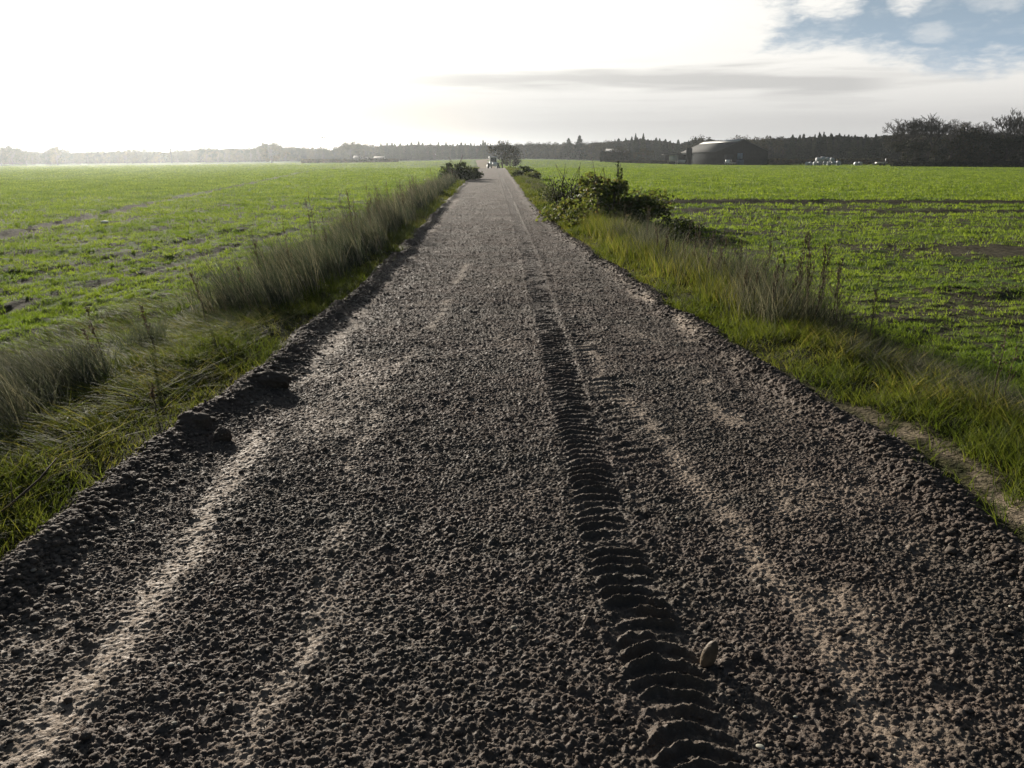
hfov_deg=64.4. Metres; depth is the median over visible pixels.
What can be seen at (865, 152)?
conifer
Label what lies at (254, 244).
weed stalk
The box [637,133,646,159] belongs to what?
conifer
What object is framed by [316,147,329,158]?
leafy tree
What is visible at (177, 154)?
leafy tree
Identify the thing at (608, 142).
leafy tree
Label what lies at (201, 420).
soil clod
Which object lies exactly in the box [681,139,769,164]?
barn
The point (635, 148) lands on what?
conifer
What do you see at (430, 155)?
conifer
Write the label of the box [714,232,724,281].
weed stalk
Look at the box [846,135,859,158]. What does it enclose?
conifer
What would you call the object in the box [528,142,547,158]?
leafy tree
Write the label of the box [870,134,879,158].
conifer
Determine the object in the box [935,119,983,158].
bare tree
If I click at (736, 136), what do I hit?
leafy tree
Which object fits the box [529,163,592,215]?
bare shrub
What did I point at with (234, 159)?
leafy tree
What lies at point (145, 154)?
leafy tree
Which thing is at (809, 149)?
conifer
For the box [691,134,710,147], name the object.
leafy tree
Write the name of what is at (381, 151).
conifer
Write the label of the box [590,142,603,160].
leafy tree
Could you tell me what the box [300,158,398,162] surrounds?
hedge
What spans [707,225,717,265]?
weed stalk
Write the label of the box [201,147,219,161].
leafy tree
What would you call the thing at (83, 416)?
flattened grass
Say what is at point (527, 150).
leafy tree
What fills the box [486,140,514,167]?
leafy tree
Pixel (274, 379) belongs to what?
soil clod
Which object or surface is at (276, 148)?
leafy tree
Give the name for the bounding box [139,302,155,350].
weed stalk
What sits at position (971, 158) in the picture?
leafy tree
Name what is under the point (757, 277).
weed stalk
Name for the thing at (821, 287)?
weed stalk
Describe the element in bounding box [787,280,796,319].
weed stalk
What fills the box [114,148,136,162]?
leafy tree
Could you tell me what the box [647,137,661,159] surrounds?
conifer
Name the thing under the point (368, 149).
leafy tree
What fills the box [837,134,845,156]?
conifer
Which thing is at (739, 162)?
door
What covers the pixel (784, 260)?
weed stalk
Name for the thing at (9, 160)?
leafy tree
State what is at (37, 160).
leafy tree
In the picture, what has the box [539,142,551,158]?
leafy tree
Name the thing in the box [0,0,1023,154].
sky
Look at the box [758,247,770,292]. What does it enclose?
weed stalk
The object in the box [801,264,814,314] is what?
weed stalk
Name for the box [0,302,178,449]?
drooping grass
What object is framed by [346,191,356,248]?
weed stalk
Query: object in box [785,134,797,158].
conifer
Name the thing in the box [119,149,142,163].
leafy tree
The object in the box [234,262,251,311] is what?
weed stalk
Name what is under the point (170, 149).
lattice pole
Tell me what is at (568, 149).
conifer
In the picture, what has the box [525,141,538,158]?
leafy tree
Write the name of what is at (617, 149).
leafy tree
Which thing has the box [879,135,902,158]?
leafy tree
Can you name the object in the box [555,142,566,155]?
leafy tree
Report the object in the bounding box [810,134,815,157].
conifer
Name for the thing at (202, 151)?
leafy tree
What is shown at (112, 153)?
leafy tree
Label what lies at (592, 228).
rough grass
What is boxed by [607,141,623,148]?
leafy tree
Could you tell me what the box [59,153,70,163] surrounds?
leafy tree
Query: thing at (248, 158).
leafy tree
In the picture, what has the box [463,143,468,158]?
conifer
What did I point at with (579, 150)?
conifer
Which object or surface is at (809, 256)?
weed stalk
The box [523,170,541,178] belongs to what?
roadside bush
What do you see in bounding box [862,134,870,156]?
conifer
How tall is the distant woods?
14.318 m
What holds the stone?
on the road
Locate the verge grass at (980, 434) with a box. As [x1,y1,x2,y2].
[0,166,1023,560]
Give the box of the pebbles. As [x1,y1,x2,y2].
[7,227,1022,755]
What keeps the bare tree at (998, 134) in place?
on the ground at (952, 454)
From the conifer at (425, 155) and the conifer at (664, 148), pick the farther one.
the conifer at (425, 155)
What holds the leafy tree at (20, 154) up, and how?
on the ground at (952, 454)
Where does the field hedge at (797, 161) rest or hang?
on the ground at (952, 454)
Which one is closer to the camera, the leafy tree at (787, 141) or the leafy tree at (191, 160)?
the leafy tree at (787, 141)
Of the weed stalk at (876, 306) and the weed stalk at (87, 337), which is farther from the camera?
the weed stalk at (876, 306)
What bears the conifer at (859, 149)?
on the ground at (952, 454)
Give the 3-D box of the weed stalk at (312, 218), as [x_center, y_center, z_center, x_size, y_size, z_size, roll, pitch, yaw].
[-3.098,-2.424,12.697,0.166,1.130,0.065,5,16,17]
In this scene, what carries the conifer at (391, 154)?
on the ground at (952, 454)
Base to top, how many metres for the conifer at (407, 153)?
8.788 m
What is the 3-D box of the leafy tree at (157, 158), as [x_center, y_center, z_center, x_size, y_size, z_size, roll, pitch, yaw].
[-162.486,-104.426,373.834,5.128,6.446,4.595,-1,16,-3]
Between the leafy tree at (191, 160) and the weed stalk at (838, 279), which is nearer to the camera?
the weed stalk at (838, 279)
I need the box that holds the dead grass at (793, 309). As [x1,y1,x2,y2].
[512,169,1023,426]
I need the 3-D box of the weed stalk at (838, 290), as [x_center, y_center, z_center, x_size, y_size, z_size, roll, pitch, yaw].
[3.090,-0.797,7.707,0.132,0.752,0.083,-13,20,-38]
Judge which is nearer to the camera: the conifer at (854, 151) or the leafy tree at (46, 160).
the conifer at (854, 151)
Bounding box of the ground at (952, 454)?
[0,158,1023,558]
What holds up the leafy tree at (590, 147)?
on the ground at (952, 454)
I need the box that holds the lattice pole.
[168,139,172,162]
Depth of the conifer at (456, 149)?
438.12 m
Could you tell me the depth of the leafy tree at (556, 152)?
409.58 m
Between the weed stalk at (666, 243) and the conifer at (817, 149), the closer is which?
the weed stalk at (666, 243)
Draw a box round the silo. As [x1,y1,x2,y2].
[685,148,692,164]
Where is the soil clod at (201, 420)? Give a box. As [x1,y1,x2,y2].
[174,411,211,427]
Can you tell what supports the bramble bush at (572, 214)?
on the ground at (952, 454)
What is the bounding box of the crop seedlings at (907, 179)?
[497,160,1023,403]
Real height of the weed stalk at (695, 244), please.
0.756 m
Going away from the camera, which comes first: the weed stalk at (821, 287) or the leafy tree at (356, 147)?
the weed stalk at (821, 287)
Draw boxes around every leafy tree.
[0,144,23,165]
[0,147,16,164]
[14,150,35,164]
[26,150,36,164]
[33,153,40,163]
[39,150,50,164]
[45,146,69,164]
[48,145,64,164]
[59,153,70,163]
[66,152,80,163]
[73,152,83,164]
[77,151,97,164]
[86,151,103,163]
[95,150,109,163]
[106,152,113,161]
[110,150,125,162]
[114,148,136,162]
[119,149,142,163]
[130,148,148,163]
[140,148,153,163]
[148,150,155,162]
[154,151,164,162]
[168,149,184,162]
[181,150,189,162]
[187,148,196,161]
[190,148,208,162]
[196,145,215,162]
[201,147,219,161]
[210,147,223,162]
[219,147,229,161]
[225,147,233,162]
[230,148,242,162]
[238,147,251,160]
[242,147,258,161]
[250,145,264,159]
[258,140,289,162]
[279,146,291,159]
[282,146,298,160]
[289,147,306,161]
[298,146,310,159]
[307,146,316,158]
[309,147,329,158]
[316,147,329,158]
[328,147,339,158]
[337,141,361,158]
[343,141,354,158]
[352,143,376,158]
[361,144,384,158]
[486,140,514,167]
[498,143,523,166]
[518,143,532,158]
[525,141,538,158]
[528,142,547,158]
[539,141,560,158]
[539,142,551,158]
[549,142,561,158]
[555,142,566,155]
[558,141,576,159]
[577,141,592,159]
[580,141,595,160]
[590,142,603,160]
[594,140,624,156]
[594,141,608,154]
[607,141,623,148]
[610,147,630,153]
[682,136,704,150]
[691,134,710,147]
[732,135,750,140]
[747,137,771,149]
[755,135,785,158]
[766,136,800,160]
[767,136,796,158]
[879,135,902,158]
[881,133,915,160]
[945,123,982,165]
[953,126,990,159]
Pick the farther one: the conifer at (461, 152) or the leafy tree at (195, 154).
the conifer at (461, 152)
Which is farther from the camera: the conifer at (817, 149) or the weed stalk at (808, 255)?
the conifer at (817, 149)
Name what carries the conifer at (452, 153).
on the ground at (952, 454)
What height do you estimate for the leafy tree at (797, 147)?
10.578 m
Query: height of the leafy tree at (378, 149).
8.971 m
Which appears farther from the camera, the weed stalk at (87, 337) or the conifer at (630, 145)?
the conifer at (630, 145)
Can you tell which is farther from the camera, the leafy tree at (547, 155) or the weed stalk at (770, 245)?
the leafy tree at (547, 155)
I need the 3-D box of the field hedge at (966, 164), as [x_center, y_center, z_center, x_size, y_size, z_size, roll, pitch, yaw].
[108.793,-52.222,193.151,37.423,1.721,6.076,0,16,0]
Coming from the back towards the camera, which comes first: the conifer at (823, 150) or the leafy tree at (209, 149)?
the leafy tree at (209, 149)
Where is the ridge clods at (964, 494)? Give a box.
[533,209,1023,604]
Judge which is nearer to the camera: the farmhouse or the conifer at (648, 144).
the farmhouse
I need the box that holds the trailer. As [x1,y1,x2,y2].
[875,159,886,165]
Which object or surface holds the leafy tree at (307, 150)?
on the ground at (952, 454)
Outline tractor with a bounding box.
[487,157,499,167]
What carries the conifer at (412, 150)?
on the ground at (952, 454)
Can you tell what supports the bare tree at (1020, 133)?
on the ground at (952, 454)
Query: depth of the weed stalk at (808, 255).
8.36 m
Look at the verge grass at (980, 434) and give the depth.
5.97 m
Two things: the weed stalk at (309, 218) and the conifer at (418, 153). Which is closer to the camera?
the weed stalk at (309, 218)
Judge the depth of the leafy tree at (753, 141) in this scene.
313.79 m
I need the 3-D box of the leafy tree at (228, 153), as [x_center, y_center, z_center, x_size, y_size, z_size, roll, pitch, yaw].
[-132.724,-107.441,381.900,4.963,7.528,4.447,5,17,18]
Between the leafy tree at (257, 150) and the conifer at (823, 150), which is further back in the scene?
the leafy tree at (257, 150)
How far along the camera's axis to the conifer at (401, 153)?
409.16 m
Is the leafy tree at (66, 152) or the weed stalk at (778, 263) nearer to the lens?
the weed stalk at (778, 263)
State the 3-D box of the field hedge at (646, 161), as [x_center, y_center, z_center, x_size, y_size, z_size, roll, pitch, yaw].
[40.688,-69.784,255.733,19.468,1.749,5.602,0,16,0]
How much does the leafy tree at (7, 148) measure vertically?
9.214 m
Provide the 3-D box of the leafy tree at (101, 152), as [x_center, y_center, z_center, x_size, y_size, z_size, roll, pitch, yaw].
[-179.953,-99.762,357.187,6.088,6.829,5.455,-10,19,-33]
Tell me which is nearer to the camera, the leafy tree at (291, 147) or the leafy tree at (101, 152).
the leafy tree at (101, 152)
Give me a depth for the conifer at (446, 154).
427.71 m
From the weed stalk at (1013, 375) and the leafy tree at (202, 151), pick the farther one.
the leafy tree at (202, 151)
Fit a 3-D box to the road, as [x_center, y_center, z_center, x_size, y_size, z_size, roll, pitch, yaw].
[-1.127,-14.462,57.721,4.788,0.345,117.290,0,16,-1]
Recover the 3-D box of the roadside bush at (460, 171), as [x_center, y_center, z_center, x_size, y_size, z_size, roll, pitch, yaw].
[-3.873,-14.919,56.037,2.878,1.749,3.854,0,16,0]
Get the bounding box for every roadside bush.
[436,155,476,179]
[466,166,484,179]
[510,165,533,176]
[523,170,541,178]
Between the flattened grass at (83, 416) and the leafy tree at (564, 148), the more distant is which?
the leafy tree at (564, 148)
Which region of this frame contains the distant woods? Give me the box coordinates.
[1,134,1017,163]
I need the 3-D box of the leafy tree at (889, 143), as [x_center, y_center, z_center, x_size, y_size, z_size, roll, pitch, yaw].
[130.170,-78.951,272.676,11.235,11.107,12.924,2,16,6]
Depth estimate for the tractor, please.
144.61 m
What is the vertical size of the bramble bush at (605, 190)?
1.765 m
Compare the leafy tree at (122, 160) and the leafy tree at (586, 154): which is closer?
the leafy tree at (122, 160)
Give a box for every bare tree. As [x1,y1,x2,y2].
[882,117,935,158]
[895,120,940,161]
[906,113,961,161]
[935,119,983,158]
[951,121,993,147]
[979,123,1009,160]
[992,108,1023,158]
[1000,123,1023,160]
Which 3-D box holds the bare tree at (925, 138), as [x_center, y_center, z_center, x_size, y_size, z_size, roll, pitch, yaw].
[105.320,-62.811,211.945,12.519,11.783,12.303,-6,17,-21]
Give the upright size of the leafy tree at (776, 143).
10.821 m
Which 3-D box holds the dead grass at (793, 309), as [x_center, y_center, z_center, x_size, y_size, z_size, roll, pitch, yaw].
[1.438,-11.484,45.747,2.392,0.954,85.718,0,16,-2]
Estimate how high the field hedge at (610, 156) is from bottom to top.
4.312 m
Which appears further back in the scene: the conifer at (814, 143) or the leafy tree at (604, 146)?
the leafy tree at (604, 146)
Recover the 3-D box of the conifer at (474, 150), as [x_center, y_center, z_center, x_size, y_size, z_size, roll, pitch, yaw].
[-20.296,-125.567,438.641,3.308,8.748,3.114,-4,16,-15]
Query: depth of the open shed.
252.74 m
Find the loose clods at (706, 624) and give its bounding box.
[0,270,1023,767]
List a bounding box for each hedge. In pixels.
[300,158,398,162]
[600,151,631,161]
[610,160,668,163]
[767,158,896,164]
[889,161,1023,166]
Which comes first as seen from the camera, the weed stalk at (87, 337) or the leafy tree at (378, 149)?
the weed stalk at (87, 337)
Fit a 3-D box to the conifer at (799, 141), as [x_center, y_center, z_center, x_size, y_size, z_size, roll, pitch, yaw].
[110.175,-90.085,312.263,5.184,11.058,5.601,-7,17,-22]
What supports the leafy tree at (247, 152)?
on the ground at (952, 454)
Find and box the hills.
[21,145,189,152]
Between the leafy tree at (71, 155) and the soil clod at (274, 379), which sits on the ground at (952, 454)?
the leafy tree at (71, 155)
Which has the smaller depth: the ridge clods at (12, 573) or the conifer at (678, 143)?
the ridge clods at (12, 573)
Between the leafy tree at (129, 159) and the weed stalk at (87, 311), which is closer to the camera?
the weed stalk at (87, 311)
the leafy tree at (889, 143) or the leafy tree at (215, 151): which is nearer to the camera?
the leafy tree at (889, 143)
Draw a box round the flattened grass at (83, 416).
[0,271,335,538]
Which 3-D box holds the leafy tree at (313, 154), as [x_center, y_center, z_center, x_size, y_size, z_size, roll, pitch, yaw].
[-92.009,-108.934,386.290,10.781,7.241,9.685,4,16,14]
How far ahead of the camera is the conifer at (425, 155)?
410.42 m
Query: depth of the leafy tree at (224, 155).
411.16 m
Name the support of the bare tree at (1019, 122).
on the ground at (952, 454)
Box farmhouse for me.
[374,156,385,158]
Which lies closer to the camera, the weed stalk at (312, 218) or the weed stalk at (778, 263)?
the weed stalk at (778, 263)
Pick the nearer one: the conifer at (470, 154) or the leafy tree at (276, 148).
the leafy tree at (276, 148)
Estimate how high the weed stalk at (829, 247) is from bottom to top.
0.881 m
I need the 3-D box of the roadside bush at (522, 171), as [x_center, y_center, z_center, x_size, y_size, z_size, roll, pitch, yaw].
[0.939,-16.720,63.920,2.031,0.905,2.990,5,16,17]
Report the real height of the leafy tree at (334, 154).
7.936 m
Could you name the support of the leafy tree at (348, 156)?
on the ground at (952, 454)
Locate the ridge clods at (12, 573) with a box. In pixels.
[0,208,446,682]
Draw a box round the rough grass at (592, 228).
[556,204,1023,477]
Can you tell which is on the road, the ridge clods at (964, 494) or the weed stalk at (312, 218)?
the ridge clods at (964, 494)
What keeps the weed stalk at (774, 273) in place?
on the ground at (952, 454)
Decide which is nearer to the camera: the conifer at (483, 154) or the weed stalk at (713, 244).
the weed stalk at (713, 244)
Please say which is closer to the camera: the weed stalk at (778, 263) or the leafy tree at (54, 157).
the weed stalk at (778, 263)
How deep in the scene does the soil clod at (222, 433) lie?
4.85 m
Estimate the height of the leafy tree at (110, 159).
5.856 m
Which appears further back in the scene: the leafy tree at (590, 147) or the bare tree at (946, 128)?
the leafy tree at (590, 147)
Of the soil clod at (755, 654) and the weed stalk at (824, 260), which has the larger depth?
the weed stalk at (824, 260)
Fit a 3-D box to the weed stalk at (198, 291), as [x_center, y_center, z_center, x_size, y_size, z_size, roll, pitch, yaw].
[-3.119,-0.875,8.066,0.286,0.602,0.079,10,19,32]
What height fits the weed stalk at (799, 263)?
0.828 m
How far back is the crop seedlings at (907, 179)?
23.81 m
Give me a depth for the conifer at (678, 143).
366.74 m
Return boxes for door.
[736,160,743,164]
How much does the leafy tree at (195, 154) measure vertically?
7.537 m
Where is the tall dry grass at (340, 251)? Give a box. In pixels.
[152,166,469,319]
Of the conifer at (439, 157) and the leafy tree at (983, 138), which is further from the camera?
the conifer at (439, 157)
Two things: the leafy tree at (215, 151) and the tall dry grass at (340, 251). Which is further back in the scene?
the leafy tree at (215, 151)
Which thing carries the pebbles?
on the road
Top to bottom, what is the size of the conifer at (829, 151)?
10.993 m
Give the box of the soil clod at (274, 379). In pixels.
[256,371,291,388]
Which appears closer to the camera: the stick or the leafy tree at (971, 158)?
the stick
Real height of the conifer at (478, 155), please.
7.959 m
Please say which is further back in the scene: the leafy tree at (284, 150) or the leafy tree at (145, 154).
the leafy tree at (284, 150)
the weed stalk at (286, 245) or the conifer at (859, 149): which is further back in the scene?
the conifer at (859, 149)
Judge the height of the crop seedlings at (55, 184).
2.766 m
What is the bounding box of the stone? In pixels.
[700,640,717,667]
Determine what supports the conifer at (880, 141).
on the ground at (952, 454)
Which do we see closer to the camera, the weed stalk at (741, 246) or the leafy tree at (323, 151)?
the weed stalk at (741, 246)
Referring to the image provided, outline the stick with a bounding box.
[0,458,56,513]
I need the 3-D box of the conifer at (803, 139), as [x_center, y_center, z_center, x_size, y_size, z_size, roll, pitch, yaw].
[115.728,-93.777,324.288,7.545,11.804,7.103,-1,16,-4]
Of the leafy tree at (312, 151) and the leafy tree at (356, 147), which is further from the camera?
the leafy tree at (312, 151)
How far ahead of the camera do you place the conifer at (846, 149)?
299.29 m
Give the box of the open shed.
[662,154,693,163]
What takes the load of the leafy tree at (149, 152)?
on the ground at (952, 454)
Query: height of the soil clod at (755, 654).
0.043 m
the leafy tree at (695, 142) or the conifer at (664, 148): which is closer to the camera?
the leafy tree at (695, 142)
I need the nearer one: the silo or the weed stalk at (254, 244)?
the weed stalk at (254, 244)
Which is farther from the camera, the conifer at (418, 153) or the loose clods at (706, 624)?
the conifer at (418, 153)
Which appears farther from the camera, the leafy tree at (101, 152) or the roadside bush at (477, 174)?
the leafy tree at (101, 152)
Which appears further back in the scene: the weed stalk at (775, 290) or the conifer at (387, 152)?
the conifer at (387, 152)
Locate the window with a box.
[737,153,742,158]
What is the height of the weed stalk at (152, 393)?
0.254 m
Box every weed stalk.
[80,328,98,357]
[84,306,101,354]
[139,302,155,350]
[149,382,156,414]
[187,264,205,321]
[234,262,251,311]
[251,230,260,275]
[282,221,292,274]
[305,199,313,245]
[308,195,316,243]
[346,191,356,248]
[663,231,668,257]
[692,224,698,261]
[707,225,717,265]
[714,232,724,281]
[722,227,728,275]
[737,228,744,257]
[751,266,759,310]
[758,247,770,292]
[765,233,774,277]
[770,264,779,305]
[771,270,779,320]
[775,256,781,298]
[779,251,788,297]
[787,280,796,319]
[794,244,804,304]
[795,231,807,297]
[801,237,816,316]
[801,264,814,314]
[805,230,812,311]
[814,279,823,318]
[819,241,833,299]
[819,242,832,311]
[830,255,844,308]
[836,260,843,327]
[869,276,879,337]
[992,317,1012,397]
[1004,347,1018,400]
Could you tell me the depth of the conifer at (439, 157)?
415.11 m
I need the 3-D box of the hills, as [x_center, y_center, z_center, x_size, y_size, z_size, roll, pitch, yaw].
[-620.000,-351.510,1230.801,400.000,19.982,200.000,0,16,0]
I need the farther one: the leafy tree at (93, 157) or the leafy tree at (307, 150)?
the leafy tree at (307, 150)
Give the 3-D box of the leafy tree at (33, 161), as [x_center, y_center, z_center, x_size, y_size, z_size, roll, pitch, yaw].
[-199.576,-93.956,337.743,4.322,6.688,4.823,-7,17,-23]
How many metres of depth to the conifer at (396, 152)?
398.30 m
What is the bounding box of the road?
[0,168,1023,767]
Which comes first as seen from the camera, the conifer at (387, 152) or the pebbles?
the pebbles
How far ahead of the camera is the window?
240.59 m
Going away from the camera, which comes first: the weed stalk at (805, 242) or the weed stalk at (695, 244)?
the weed stalk at (805, 242)
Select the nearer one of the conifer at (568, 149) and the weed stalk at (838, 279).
the weed stalk at (838, 279)
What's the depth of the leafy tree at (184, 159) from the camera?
399.33 m
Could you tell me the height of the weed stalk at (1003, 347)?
0.625 m
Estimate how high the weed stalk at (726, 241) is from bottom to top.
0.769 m
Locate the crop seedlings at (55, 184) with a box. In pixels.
[0,160,472,361]
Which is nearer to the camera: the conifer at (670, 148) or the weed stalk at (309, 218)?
the weed stalk at (309, 218)
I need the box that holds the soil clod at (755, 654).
[749,650,761,660]
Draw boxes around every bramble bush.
[535,160,677,224]
[562,198,613,227]
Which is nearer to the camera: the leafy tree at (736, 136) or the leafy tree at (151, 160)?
the leafy tree at (736, 136)
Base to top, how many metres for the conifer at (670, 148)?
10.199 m
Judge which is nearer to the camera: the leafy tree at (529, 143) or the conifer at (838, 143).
the conifer at (838, 143)
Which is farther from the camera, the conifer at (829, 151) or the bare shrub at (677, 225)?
the conifer at (829, 151)
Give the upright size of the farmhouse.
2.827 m
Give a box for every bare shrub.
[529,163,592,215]
[619,206,703,243]
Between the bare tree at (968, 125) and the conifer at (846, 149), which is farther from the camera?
the conifer at (846, 149)
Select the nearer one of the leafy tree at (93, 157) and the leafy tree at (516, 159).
the leafy tree at (516, 159)
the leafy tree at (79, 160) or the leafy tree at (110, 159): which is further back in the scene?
the leafy tree at (110, 159)
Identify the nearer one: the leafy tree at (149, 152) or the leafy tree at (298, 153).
the leafy tree at (149, 152)
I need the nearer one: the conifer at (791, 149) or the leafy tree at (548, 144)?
the conifer at (791, 149)
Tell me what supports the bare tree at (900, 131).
on the ground at (952, 454)
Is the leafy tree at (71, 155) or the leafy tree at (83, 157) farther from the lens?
the leafy tree at (71, 155)
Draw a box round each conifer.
[378,143,385,156]
[384,143,389,158]
[387,143,395,158]
[393,143,398,158]
[396,143,406,160]
[403,143,412,160]
[407,142,415,160]
[414,141,423,160]
[420,143,427,159]
[427,143,433,160]
[435,142,441,159]
[441,143,449,159]
[450,144,455,159]
[455,144,460,158]
[456,142,466,159]
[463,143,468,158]
[467,143,475,158]
[472,144,476,158]
[477,144,484,158]
[480,140,486,158]
[561,138,576,159]
[570,135,585,159]
[623,138,628,149]
[628,137,633,155]
[631,133,638,159]
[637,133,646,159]
[645,139,651,159]
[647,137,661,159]
[656,139,670,160]
[668,140,672,153]
[672,139,682,153]
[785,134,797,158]
[794,135,803,158]
[799,134,807,157]
[802,136,814,158]
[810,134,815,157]
[811,132,821,158]
[816,132,826,157]
[824,134,834,157]
[832,133,841,158]
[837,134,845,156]
[838,134,852,158]
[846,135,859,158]
[855,137,862,159]
[858,136,872,163]
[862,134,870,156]
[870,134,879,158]
[876,135,885,157]
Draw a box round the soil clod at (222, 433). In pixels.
[213,426,231,441]
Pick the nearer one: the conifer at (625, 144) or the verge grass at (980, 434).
the verge grass at (980, 434)

